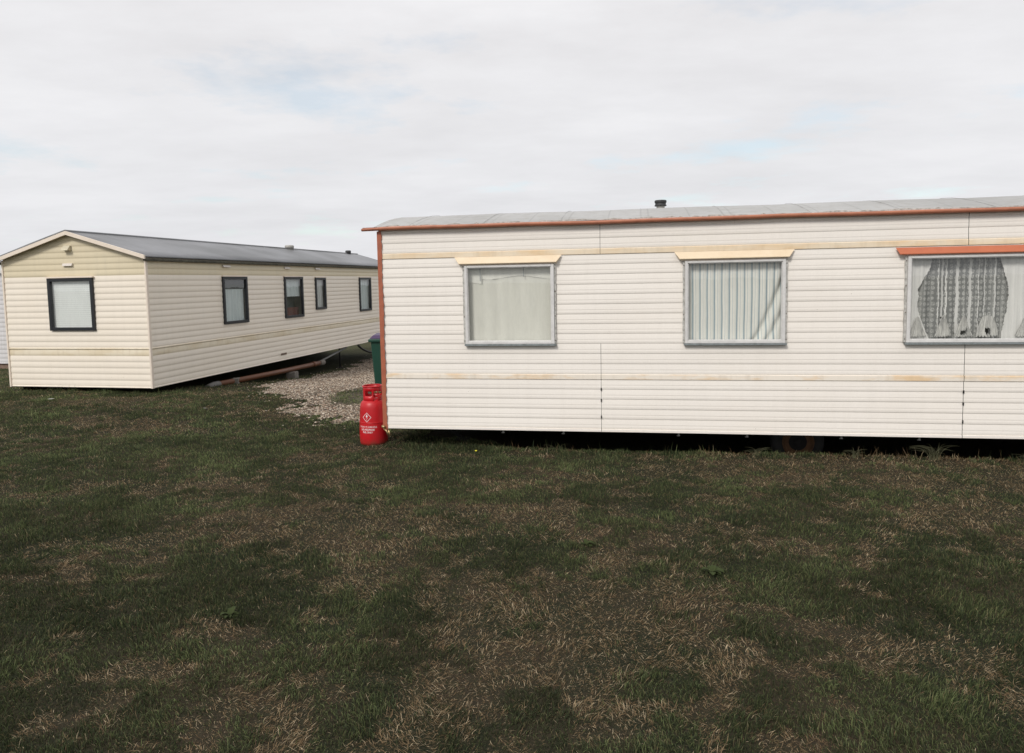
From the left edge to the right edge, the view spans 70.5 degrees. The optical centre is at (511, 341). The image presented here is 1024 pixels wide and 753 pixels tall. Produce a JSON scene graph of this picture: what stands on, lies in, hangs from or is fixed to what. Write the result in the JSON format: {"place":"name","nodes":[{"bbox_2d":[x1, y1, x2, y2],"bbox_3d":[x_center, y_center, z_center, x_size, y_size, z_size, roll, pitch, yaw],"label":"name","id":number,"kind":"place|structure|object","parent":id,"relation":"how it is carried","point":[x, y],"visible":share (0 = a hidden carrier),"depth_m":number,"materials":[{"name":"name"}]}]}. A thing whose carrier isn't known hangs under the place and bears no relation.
{"place":"outdoors","nodes":[
{"label":"outdoors","id":0,"kind":"place"},
{"bbox_2d":[240,358,379,428],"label":"gravel path","id":1,"kind":"structure","parent":0,"point":[344,402],"depth_m":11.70,"materials":[{"name":"beige gravel"}]},
{"bbox_2d":[368,333,381,383],"bbox_3d":[-2.076,0.372,12.404,0.640,1.005,0.820,-1,5,-4],"label":"wheelie bin","id":2,"kind":"object","parent":1,"relation":"on","point":[374,339],"visible":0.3,"depth_m":12.04,"materials":[{"name":"green plastic"}]},
{"bbox_2d":[0,342,1023,752],"bbox_3d":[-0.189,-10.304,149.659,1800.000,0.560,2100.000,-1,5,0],"label":"ground","id":3,"kind":"structure","parent":0,"point":[870,448],"depth_m":4.35,"materials":[{"name":"green plant"}]},
{"bbox_2d":[0,261,8,368],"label":"static caravan","id":4,"kind":"object","parent":3,"relation":"on","point":[3,355],"visible":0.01,"depth_m":17.27,"materials":[{"name":"white"}]},
{"bbox_2d":[0,230,379,389],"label":"static caravan","id":5,"kind":"object","parent":3,"relation":"on","point":[97,310],"visible":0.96,"depth_m":12.69,"materials":[{"name":"beige metal"}]},
{"bbox_2d":[45,276,95,330],"bbox_3d":[-7.468,-0.634,12.453,1.075,1.070,0.322,0,5,12],"label":"window","id":6,"kind":"structure","parent":5,"relation":"in","point":[71,301],"depth_m":12.36,"materials":[{"name":"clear glass"}]},
{"bbox_2d":[221,275,249,324],"bbox_3d":[-5.647,-0.820,14.516,0.322,1.105,1.020,0,5,12],"label":"window","id":7,"kind":"structure","parent":5,"relation":"in","point":[232,286],"depth_m":14.55,"materials":[{"name":"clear glass"}]},
{"bbox_2d":[283,276,304,317],"bbox_3d":[-5.166,-1.015,16.803,0.322,1.110,1.030,0,5,12],"label":"window","id":8,"kind":"structure","parent":5,"relation":"in","point":[291,283],"depth_m":16.95,"materials":[{"name":"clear glass"}]},
{"bbox_2d":[314,277,326,309],"bbox_3d":[-4.893,-1.187,18.105,0.322,0.960,0.730,0,5,12],"label":"window","id":9,"kind":"structure","parent":5,"relation":"in","point":[318,280],"depth_m":18.18,"materials":[{"name":"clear glass"}]},
{"bbox_2d":[357,344,371,352],"bbox_3d":[-4.047,0.174,21.331,0.114,0.360,2.232,0,5,12],"label":"sagging hose","id":10,"kind":"object","parent":5,"relation":"hanging from","point":[361,348],"visible":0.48,"depth_m":20.55,"materials":[{"name":"black rubber"}]},
{"bbox_2d":[359,277,371,310],"bbox_3d":[-4.327,-1.342,20.803,0.322,1.125,0.990,0,5,12],"label":"window","id":11,"kind":"structure","parent":5,"relation":"in","point":[365,296],"depth_m":20.92,"materials":[{"name":"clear glass"}]},
{"bbox_2d":[219,606,239,618],"bbox_3d":[-1.585,1.535,4.087,0.099,0.040,0.127,-1,5,0],"label":"weed","id":12,"kind":"object","parent":3,"relation":"on","point":[231,609],"visible":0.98,"depth_m":4.09,"materials":[{"name":"green plant"}]},
{"bbox_2d":[232,377,239,383],"bbox_3d":[-5.514,0.800,14.464,0.130,0.132,0.211,-2,5,-11],"label":"concrete block","id":13,"kind":"object","parent":3,"relation":"on","point":[237,380],"depth_m":14.38,"materials":[{"name":"grey concrete"}]},
{"bbox_2d":[205,360,325,386],"bbox_3d":[-5.224,0.694,15.893,0.129,0.203,4.740,0,5,12],"label":"waste pipe","id":14,"kind":"object","parent":13,"relation":"on","point":[270,373],"visible":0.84,"depth_m":15.59,"materials":[{"name":"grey plastic"}]},
{"bbox_2d":[286,371,298,378],"bbox_3d":[-5.031,0.786,16.617,0.211,0.180,0.230,-1,5,6],"label":"concrete block","id":15,"kind":"object","parent":3,"relation":"on","point":[293,374],"depth_m":16.51,"materials":[{"name":"grey concrete"}]},
{"bbox_2d":[359,384,387,445],"bbox_3d":[-1.627,0.860,8.517,0.336,0.690,0.330,-1,5,0],"label":"gas bottle","id":16,"kind":"object","parent":3,"relation":"on","point":[372,431],"visible":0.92,"depth_m":8.39,"materials":[{"name":"red paint"}]},
{"bbox_2d":[580,539,595,545],"bbox_3d":[0.535,1.417,5.085,0.108,0.032,0.077,3,6,37],"label":"weed","id":17,"kind":"object","parent":3,"relation":"on","point":[590,542],"visible":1,"depth_m":5.09,"materials":[{"name":"green plant"}]},
{"bbox_2d":[361,195,1023,454],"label":"static caravan","id":18,"kind":"object","parent":3,"relation":"on","point":[800,327],"visible":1,"depth_m":7.55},
{"bbox_2d":[454,255,560,345],"bbox_3d":[-0.017,-0.398,7.999,1.172,1.072,0.374,0,5,10],"label":"window","id":19,"kind":"structure","parent":18,"relation":"in","point":[504,305],"depth_m":7.91,"materials":[{"name":"glass"}]},
{"bbox_2d":[674,249,793,344],"bbox_3d":[2.301,-0.407,7.598,1.187,1.072,0.374,0,5,10],"label":"window","id":20,"kind":"structure","parent":18,"relation":"in","point":[726,302],"depth_m":7.51,"materials":[{"name":"glass"}]},
{"bbox_2d":[896,245,1023,344],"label":"window","id":21,"kind":"structure","parent":18,"relation":"in","point":[949,299],"depth_m":7.15,"materials":[{"name":"glass"}]},
{"bbox_2d":[701,564,725,574],"bbox_3d":[1.272,1.442,4.557,0.143,0.038,0.155,-4,6,-34],"label":"weed","id":22,"kind":"object","parent":3,"relation":"on","point":[714,569],"visible":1,"depth_m":4.56,"materials":[{"name":"green plant"}]},
{"bbox_2d":[744,447,764,455],"bbox_3d":[2.556,1.150,7.536,0.302,0.087,0.118,-1,5,0],"label":"grass tuft","id":23,"kind":"object","parent":3,"relation":"on","point":[755,451],"visible":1,"depth_m":7.53,"materials":[{"name":"green plant"}]},
{"bbox_2d":[843,449,863,457],"bbox_3d":[3.484,1.144,7.367,0.209,0.094,0.246,2,6,33],"label":"grass tuft","id":24,"kind":"object","parent":3,"relation":"on","point":[854,452],"visible":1,"depth_m":7.37,"materials":[{"name":"green plant"}]},
{"bbox_2d":[911,444,953,459],"bbox_3d":[4.222,1.113,7.238,0.552,0.154,0.289,-3,5,-19],"label":"grass tuft","id":25,"kind":"object","parent":3,"relation":"on","point":[933,455],"visible":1,"depth_m":7.24,"materials":[{"name":"green plant"}]},
{"bbox_2d":[0,0,1023,260],"label":"sky","id":26,"kind":"structure","parent":0,"point":[302,124],"materials":[{"name":"white"}]}
]}

